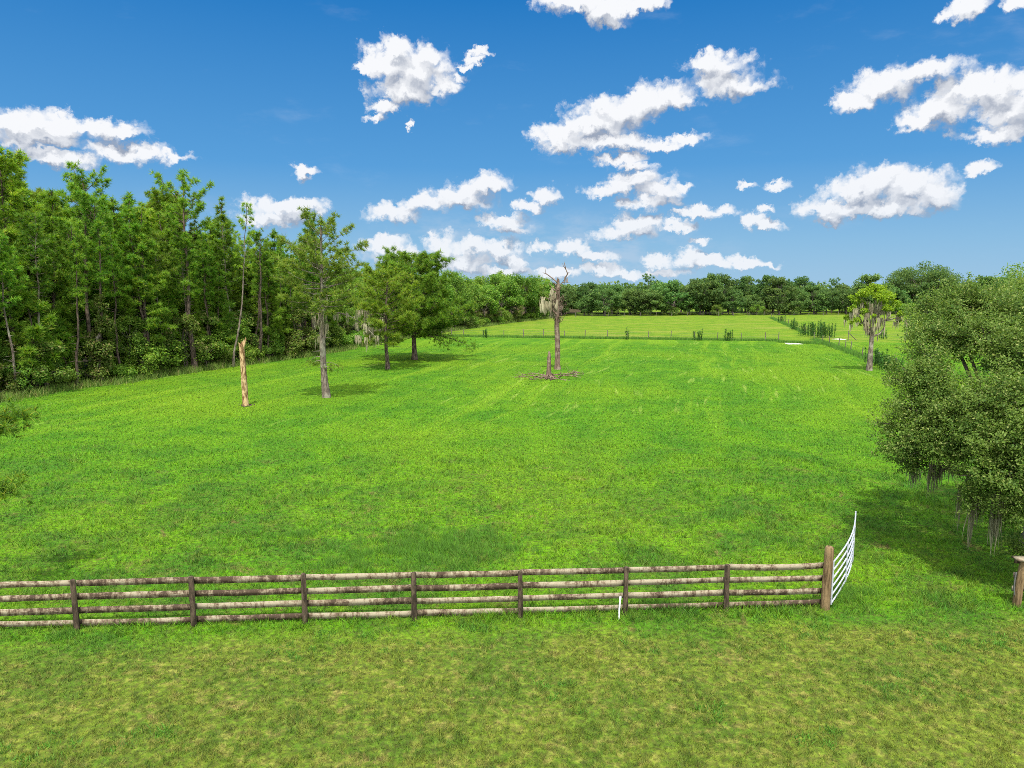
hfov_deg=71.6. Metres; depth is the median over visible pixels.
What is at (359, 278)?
broadleaf tree
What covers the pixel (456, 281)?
broadleaf tree
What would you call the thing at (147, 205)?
woodland pine
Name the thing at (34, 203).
woodland pine
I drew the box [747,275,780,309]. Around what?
oak
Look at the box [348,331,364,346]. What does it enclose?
woodland shrub
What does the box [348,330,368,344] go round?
woodland shrub
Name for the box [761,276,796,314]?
oak
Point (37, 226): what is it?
slim pine
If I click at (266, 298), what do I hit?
woodland pine
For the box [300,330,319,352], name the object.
woodland shrub
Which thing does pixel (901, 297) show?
oak
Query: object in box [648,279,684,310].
oak
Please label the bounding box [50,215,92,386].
slim pine
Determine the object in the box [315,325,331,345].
woodland shrub
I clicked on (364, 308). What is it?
yellowish pine
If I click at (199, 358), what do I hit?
woodland shrub
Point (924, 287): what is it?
oak
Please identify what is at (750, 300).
oak
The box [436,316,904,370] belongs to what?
tall grass
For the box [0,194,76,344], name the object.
woodland pine
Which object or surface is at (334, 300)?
broadleaf tree
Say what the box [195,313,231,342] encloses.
understorey tree
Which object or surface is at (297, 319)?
woodland shrub
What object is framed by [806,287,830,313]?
oak
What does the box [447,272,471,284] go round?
broadleaf tree
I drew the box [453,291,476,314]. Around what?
broadleaf tree
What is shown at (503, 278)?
broadleaf tree
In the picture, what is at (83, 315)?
woodland pine
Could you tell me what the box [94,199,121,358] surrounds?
woodland pine
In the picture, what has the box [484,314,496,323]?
woodland shrub
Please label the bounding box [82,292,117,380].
vine clad tree
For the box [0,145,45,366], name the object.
woodland pine
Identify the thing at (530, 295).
broadleaf tree
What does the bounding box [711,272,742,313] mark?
tall broadleaf
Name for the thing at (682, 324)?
ground
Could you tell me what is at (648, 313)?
bush
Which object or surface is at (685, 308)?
oak
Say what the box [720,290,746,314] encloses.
oak
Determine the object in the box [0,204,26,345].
woodland pine
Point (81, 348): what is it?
understorey tree
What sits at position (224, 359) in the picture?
woodland shrub
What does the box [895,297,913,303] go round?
oak
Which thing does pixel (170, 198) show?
woodland pine
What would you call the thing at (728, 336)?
weed clump
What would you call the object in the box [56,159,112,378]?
tall pine
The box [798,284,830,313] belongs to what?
oak
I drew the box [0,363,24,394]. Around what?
woodland shrub
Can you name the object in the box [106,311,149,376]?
understorey tree
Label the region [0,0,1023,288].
sky
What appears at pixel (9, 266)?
slim pine
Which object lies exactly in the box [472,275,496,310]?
broadleaf tree
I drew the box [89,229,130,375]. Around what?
slim pine
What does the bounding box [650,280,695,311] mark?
oak
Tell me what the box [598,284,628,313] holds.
oak
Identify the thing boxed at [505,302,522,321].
woodland shrub
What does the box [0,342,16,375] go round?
understorey tree
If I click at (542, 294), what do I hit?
broadleaf tree
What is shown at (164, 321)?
understorey tree
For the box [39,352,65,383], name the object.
understorey tree
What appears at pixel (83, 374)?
woodland shrub
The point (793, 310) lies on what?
bush
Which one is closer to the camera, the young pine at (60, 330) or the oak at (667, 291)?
the young pine at (60, 330)
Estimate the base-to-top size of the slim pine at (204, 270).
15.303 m
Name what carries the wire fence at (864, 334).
on the ground at (682, 324)
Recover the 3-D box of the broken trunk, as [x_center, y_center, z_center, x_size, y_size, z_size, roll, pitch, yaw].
[-20.368,-0.909,54.485,1.148,5.401,1.227,-6,10,-39]
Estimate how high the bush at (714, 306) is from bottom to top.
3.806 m
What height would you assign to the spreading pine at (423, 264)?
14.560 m
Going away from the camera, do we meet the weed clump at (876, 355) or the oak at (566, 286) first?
the weed clump at (876, 355)
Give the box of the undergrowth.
[0,316,553,403]
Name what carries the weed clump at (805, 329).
on the ground at (682, 324)
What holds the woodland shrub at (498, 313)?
on the ground at (682, 324)
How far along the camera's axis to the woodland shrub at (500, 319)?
177.89 m
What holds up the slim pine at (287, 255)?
on the ground at (682, 324)
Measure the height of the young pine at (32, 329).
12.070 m
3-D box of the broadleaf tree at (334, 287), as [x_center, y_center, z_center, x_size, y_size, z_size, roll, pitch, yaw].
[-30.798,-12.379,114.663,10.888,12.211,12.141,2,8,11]
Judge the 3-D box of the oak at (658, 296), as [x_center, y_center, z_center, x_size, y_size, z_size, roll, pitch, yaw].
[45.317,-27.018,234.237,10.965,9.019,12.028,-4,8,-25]
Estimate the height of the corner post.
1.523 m
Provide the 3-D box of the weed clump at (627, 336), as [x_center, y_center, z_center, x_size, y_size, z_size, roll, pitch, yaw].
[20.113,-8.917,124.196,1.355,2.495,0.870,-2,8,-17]
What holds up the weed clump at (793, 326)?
on the ground at (682, 324)
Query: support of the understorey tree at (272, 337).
on the ground at (682, 324)
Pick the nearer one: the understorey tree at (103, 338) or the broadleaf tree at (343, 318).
the understorey tree at (103, 338)
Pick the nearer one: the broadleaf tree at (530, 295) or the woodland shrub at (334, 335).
the woodland shrub at (334, 335)
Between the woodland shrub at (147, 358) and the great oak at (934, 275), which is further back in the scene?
the great oak at (934, 275)
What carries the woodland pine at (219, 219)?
on the ground at (682, 324)
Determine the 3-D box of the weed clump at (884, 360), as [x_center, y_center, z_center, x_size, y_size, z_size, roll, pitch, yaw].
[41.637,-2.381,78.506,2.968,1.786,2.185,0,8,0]
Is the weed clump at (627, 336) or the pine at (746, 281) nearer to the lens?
the weed clump at (627, 336)
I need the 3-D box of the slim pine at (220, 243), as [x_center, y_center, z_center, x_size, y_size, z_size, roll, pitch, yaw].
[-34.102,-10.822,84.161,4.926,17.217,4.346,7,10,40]
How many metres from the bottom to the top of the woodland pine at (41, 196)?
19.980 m
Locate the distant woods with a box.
[562,280,880,293]
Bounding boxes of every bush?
[606,307,615,315]
[614,306,621,315]
[642,306,651,315]
[662,305,678,315]
[709,304,722,314]
[710,305,722,315]
[750,305,765,314]
[763,308,770,314]
[783,303,802,314]
[892,301,917,314]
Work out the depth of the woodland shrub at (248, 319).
86.71 m
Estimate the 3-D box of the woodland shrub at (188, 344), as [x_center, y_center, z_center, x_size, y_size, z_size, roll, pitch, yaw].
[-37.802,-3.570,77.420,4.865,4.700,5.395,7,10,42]
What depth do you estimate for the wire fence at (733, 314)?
230.75 m
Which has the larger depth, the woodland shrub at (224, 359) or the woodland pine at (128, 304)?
the woodland shrub at (224, 359)
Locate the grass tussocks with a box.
[280,496,882,623]
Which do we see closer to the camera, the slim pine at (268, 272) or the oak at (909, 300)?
the slim pine at (268, 272)
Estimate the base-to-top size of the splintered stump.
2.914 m
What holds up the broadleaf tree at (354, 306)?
on the ground at (682, 324)
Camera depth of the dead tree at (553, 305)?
78.22 m
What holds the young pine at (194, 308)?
on the ground at (682, 324)
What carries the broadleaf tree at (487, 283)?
on the ground at (682, 324)
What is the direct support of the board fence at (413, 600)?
on the ground at (682, 324)
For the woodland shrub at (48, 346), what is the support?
on the ground at (682, 324)
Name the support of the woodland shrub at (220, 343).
on the ground at (682, 324)
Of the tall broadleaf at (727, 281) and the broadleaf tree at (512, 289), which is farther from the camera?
the tall broadleaf at (727, 281)
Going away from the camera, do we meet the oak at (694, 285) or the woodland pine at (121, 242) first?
the woodland pine at (121, 242)
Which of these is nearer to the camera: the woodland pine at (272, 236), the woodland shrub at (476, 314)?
the woodland pine at (272, 236)
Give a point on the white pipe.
(619, 607)
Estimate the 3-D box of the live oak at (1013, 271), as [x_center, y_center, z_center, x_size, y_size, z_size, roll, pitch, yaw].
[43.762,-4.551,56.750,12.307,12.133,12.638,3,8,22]
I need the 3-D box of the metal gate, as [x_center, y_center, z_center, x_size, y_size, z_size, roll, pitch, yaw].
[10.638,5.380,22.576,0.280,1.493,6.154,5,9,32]
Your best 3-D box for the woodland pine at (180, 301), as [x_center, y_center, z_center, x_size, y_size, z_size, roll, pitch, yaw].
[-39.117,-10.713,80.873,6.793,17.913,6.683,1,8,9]
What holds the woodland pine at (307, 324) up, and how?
on the ground at (682, 324)
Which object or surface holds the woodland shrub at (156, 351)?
on the ground at (682, 324)
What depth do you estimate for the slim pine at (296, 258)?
95.49 m
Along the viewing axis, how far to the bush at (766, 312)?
237.48 m
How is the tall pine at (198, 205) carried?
on the ground at (682, 324)
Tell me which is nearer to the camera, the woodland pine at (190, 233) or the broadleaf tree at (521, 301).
the woodland pine at (190, 233)
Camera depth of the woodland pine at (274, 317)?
89.01 m
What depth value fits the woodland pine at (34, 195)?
78.61 m
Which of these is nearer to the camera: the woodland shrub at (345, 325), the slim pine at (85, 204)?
the slim pine at (85, 204)
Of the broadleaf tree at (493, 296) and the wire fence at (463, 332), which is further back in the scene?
the broadleaf tree at (493, 296)
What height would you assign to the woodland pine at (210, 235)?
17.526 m
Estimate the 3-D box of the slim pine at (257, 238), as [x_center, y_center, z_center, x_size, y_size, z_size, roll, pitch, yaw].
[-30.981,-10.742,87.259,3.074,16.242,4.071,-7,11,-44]
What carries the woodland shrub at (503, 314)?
on the ground at (682, 324)
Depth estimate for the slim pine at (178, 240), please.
76.20 m
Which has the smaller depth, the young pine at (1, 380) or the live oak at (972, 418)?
the live oak at (972, 418)
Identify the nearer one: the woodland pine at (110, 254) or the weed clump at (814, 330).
the woodland pine at (110, 254)
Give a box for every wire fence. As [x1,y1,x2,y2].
[441,328,778,339]
[575,311,897,316]
[814,332,896,359]
[848,331,906,340]
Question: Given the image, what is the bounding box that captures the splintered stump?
[539,351,556,379]
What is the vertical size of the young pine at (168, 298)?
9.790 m
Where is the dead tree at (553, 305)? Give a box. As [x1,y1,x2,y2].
[539,262,568,369]
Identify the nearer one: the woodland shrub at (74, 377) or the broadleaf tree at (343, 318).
the woodland shrub at (74, 377)
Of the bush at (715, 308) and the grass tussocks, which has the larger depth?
the bush at (715, 308)
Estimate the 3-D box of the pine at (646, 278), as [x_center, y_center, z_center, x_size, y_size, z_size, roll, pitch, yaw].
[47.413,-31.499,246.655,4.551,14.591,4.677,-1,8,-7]
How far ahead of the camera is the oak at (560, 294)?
226.63 m
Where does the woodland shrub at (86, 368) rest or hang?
on the ground at (682, 324)
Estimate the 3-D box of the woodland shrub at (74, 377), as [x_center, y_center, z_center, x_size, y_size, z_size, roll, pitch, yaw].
[-40.422,-0.267,64.675,2.060,1.986,2.258,4,9,25]
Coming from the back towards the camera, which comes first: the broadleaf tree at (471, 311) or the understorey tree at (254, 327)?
the broadleaf tree at (471, 311)
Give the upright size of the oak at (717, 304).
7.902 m
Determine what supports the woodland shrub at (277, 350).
on the ground at (682, 324)
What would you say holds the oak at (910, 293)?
on the ground at (682, 324)
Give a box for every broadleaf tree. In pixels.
[298,274,353,323]
[306,284,349,324]
[331,269,365,326]
[332,285,356,344]
[344,283,362,326]
[445,283,456,311]
[446,271,474,325]
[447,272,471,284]
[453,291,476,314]
[455,283,487,310]
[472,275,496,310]
[473,284,501,316]
[479,282,498,313]
[481,273,522,312]
[493,274,510,314]
[499,291,524,313]
[506,272,538,313]
[520,274,541,312]
[521,284,548,306]
[536,280,555,316]
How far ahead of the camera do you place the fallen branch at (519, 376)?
70.31 m
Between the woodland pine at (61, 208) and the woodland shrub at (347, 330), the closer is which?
the woodland pine at (61, 208)
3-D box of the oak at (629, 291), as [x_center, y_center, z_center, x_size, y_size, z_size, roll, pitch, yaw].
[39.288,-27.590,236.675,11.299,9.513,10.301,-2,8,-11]
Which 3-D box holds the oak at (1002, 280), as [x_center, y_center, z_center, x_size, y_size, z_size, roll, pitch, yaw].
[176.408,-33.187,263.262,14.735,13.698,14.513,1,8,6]
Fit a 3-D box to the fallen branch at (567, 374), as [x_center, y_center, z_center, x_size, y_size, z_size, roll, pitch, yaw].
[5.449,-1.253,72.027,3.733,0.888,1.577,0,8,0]
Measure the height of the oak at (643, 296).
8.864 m
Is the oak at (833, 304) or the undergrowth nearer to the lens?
the undergrowth
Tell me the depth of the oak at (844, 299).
242.52 m
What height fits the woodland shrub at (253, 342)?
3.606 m
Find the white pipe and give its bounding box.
[618,596,620,619]
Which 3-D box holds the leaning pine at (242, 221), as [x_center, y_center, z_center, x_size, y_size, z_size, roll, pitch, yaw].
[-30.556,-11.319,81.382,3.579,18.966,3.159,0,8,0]
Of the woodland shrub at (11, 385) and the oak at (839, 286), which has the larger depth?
the oak at (839, 286)
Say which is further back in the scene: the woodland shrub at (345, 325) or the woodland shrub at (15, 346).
the woodland shrub at (345, 325)
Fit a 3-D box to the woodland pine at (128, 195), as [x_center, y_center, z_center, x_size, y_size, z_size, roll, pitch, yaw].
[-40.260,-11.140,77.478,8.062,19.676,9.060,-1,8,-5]
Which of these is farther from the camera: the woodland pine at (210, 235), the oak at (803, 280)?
the oak at (803, 280)
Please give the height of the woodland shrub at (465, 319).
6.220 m
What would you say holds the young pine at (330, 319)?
on the ground at (682, 324)
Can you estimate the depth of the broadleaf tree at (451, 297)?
153.37 m
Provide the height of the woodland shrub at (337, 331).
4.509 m
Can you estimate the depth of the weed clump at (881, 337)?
125.73 m
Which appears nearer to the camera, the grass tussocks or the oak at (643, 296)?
the grass tussocks
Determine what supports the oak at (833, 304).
on the ground at (682, 324)
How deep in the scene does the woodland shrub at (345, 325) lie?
115.43 m
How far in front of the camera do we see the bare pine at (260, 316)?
85.73 m
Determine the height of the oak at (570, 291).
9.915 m
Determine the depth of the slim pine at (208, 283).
80.62 m
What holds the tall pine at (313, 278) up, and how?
on the ground at (682, 324)
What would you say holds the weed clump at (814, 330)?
on the ground at (682, 324)
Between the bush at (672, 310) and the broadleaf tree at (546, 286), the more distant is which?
the bush at (672, 310)
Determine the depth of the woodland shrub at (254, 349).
85.71 m
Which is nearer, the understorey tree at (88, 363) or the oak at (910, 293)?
the understorey tree at (88, 363)
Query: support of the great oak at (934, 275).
on the ground at (682, 324)
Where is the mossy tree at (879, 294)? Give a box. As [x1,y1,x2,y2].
[843,282,909,370]
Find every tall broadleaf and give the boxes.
[537,275,551,290]
[697,273,724,314]
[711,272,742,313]
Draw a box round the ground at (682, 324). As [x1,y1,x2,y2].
[0,294,1023,767]
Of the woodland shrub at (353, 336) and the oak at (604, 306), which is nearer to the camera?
the woodland shrub at (353, 336)
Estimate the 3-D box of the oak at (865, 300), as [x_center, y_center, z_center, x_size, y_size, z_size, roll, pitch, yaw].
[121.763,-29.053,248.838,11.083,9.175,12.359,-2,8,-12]
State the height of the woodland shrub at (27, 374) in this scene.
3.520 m
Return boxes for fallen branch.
[514,373,540,377]
[552,369,579,375]
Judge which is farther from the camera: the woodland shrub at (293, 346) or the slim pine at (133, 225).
the woodland shrub at (293, 346)
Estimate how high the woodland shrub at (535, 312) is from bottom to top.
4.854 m
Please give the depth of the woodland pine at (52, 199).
66.24 m
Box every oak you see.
[542,282,565,315]
[553,283,576,313]
[560,286,580,314]
[560,288,572,315]
[572,295,594,315]
[574,282,605,314]
[586,287,623,315]
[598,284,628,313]
[613,287,645,314]
[624,284,645,313]
[625,289,656,314]
[632,288,666,313]
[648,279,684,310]
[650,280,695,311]
[678,294,701,314]
[680,279,724,314]
[703,294,724,310]
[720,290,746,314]
[723,285,745,312]
[733,275,759,312]
[743,294,764,314]
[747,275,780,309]
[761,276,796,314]
[781,288,811,314]
[788,276,816,296]
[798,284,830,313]
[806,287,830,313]
[814,290,841,313]
[828,283,852,311]
[832,288,866,313]
[847,288,873,308]
[852,273,894,308]
[865,266,1023,561]
[882,261,963,306]
[886,287,910,312]
[886,290,905,305]
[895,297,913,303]
[906,286,930,307]
[908,278,932,298]
[913,282,942,309]
[973,262,1023,327]
[974,275,1000,291]
[976,276,1006,286]
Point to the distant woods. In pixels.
(641, 284)
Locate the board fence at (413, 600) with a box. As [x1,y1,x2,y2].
[0,545,833,629]
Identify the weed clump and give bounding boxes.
[624,327,629,338]
[692,328,702,339]
[724,329,733,340]
[790,318,797,329]
[797,321,818,335]
[807,323,825,336]
[818,320,826,337]
[819,323,836,337]
[863,346,887,364]
[877,355,905,369]
[878,330,887,338]
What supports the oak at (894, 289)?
on the ground at (682, 324)
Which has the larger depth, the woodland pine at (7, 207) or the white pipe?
the woodland pine at (7, 207)
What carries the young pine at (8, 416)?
on the ground at (682, 324)
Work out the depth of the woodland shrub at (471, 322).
159.73 m
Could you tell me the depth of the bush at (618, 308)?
229.82 m
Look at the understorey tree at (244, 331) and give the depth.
85.51 m
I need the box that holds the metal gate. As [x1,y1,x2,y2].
[830,511,856,604]
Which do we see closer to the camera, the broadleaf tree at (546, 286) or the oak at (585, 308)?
the broadleaf tree at (546, 286)
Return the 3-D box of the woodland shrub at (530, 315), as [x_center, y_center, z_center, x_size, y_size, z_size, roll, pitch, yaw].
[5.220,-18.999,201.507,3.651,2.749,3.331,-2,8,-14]
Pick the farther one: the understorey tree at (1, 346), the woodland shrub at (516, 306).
the woodland shrub at (516, 306)
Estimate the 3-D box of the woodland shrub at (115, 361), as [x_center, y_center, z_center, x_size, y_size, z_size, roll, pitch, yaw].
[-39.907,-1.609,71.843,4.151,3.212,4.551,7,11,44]
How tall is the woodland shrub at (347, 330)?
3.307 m
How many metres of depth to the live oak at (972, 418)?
22.95 m
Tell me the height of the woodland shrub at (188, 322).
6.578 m
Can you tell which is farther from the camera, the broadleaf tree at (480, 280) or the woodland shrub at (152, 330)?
the broadleaf tree at (480, 280)
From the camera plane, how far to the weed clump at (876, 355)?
82.97 m
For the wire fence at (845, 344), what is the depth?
104.81 m
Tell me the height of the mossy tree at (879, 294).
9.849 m
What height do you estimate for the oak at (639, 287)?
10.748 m
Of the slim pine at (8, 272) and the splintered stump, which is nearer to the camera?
the slim pine at (8, 272)
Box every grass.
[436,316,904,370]
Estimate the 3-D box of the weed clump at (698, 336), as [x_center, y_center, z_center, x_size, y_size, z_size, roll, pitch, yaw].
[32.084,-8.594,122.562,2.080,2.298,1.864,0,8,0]
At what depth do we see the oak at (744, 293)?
257.07 m
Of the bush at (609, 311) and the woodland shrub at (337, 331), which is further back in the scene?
the bush at (609, 311)
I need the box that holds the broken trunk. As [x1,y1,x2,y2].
[238,337,254,406]
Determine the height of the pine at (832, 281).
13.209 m
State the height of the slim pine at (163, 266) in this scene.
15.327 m
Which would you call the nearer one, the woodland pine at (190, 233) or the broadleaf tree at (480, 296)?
the woodland pine at (190, 233)
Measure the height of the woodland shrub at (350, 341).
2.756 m
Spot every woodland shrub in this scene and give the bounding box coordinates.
[0,340,33,386]
[0,356,49,393]
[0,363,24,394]
[25,339,78,388]
[53,371,82,387]
[66,367,86,381]
[69,340,112,381]
[84,366,109,379]
[107,355,141,376]
[107,363,138,379]
[120,325,160,369]
[123,349,158,377]
[137,332,186,372]
[159,312,209,370]
[160,332,190,366]
[183,334,231,365]
[183,347,213,365]
[190,310,227,363]
[209,348,232,364]
[222,338,252,362]
[232,310,263,358]
[236,333,267,357]
[245,344,264,362]
[253,343,284,360]
[280,334,305,357]
[288,307,319,353]
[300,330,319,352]
[315,322,345,348]
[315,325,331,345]
[325,323,349,345]
[340,334,353,345]
[342,320,361,330]
[342,325,351,334]
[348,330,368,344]
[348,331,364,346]
[448,303,468,326]
[458,314,475,327]
[466,312,478,325]
[472,310,481,323]
[477,304,500,321]
[481,317,490,324]
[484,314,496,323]
[492,307,509,321]
[492,316,504,322]
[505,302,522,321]
[506,311,512,321]
[509,303,524,320]
[524,305,543,317]
[524,313,535,318]
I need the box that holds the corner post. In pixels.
[1011,556,1023,606]
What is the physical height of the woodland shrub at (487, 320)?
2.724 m
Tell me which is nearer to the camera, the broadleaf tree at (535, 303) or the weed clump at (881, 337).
the weed clump at (881, 337)
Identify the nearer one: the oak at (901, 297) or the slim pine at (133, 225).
the slim pine at (133, 225)
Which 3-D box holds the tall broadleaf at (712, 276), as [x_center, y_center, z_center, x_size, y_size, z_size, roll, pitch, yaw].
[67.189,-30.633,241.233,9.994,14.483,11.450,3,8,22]
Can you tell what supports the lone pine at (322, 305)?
on the ground at (682, 324)
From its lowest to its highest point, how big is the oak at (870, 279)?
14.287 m
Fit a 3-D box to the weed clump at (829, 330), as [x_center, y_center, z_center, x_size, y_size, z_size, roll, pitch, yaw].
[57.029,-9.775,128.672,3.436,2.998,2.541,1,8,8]
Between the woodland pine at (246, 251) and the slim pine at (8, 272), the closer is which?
the slim pine at (8, 272)
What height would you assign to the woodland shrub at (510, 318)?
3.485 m
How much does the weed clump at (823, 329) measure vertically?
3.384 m
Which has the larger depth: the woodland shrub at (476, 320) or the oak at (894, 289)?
the oak at (894, 289)
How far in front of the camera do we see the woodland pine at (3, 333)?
62.70 m
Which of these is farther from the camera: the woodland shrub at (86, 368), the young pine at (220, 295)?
the young pine at (220, 295)
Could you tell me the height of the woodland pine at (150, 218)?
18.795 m
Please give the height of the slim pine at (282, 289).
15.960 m
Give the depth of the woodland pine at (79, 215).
73.67 m
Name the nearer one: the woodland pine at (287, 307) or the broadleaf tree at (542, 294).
the woodland pine at (287, 307)
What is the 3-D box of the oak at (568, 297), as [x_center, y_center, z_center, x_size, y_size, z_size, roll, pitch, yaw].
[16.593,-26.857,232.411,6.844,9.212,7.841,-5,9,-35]
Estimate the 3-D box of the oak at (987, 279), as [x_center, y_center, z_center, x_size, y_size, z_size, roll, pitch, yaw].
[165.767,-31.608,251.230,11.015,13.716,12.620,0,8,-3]
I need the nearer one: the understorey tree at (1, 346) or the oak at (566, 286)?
the understorey tree at (1, 346)
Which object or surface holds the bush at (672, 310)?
on the ground at (682, 324)
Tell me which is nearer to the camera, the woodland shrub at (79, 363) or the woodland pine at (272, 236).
the woodland shrub at (79, 363)
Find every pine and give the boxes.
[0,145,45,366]
[0,169,21,253]
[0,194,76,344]
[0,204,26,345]
[0,231,11,309]
[0,232,29,392]
[0,234,25,344]
[0,257,63,387]
[0,272,14,339]
[0,362,7,383]
[0,392,43,507]
[8,179,74,323]
[11,210,68,384]
[14,187,87,364]
[28,187,68,220]
[33,189,70,284]
[39,200,76,336]
[43,173,123,356]
[46,309,80,385]
[50,213,119,366]
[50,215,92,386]
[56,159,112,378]
[71,189,117,378]
[82,195,142,357]
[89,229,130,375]
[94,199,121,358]
[102,210,138,352]
[109,201,178,369]
[111,191,180,332]
[116,198,156,371]
[120,204,169,304]
[136,211,198,339]
[137,198,193,277]
[138,230,177,353]
[144,185,191,330]
[149,168,215,368]
[156,236,196,366]
[157,285,190,363]
[173,215,204,314]
[182,220,230,342]
[187,297,209,359]
[190,232,223,363]
[190,247,219,357]
[195,196,257,319]
[200,267,240,359]
[208,220,245,344]
[230,242,262,333]
[230,250,266,311]
[232,202,257,365]
[243,230,272,358]
[244,237,291,355]
[245,264,275,323]
[247,228,273,361]
[250,237,277,356]
[264,229,298,334]
[264,275,295,345]
[267,236,294,338]
[268,205,383,397]
[276,248,297,327]
[277,253,302,339]
[287,250,311,337]
[294,243,317,330]
[296,212,331,332]
[318,288,346,345]
[344,262,424,369]
[350,245,479,359]
[642,273,654,288]
[744,276,755,312]
[828,277,840,312]
[897,277,906,290]
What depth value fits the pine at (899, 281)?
256.39 m
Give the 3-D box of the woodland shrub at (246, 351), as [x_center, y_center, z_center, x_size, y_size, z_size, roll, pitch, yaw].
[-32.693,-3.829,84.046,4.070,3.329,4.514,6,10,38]
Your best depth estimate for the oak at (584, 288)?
237.75 m
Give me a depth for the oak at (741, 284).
256.94 m
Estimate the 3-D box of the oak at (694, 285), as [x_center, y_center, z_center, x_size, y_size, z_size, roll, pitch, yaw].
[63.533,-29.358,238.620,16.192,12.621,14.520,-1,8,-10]
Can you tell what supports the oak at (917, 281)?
on the ground at (682, 324)
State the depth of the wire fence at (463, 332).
127.10 m
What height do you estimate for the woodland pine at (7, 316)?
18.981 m
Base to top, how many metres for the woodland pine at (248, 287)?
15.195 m
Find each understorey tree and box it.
[0,332,4,362]
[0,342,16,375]
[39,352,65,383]
[62,344,86,368]
[84,312,114,355]
[86,353,115,368]
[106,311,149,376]
[140,311,177,351]
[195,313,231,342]
[229,317,250,357]
[249,313,272,335]
[263,323,285,352]
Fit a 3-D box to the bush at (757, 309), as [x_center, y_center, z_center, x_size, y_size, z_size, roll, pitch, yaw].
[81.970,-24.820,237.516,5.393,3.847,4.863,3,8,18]
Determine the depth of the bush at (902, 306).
241.38 m
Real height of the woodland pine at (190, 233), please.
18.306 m
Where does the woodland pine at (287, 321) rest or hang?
on the ground at (682, 324)
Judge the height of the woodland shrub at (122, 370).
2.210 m
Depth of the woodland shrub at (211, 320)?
80.40 m
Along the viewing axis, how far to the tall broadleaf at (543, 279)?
228.04 m

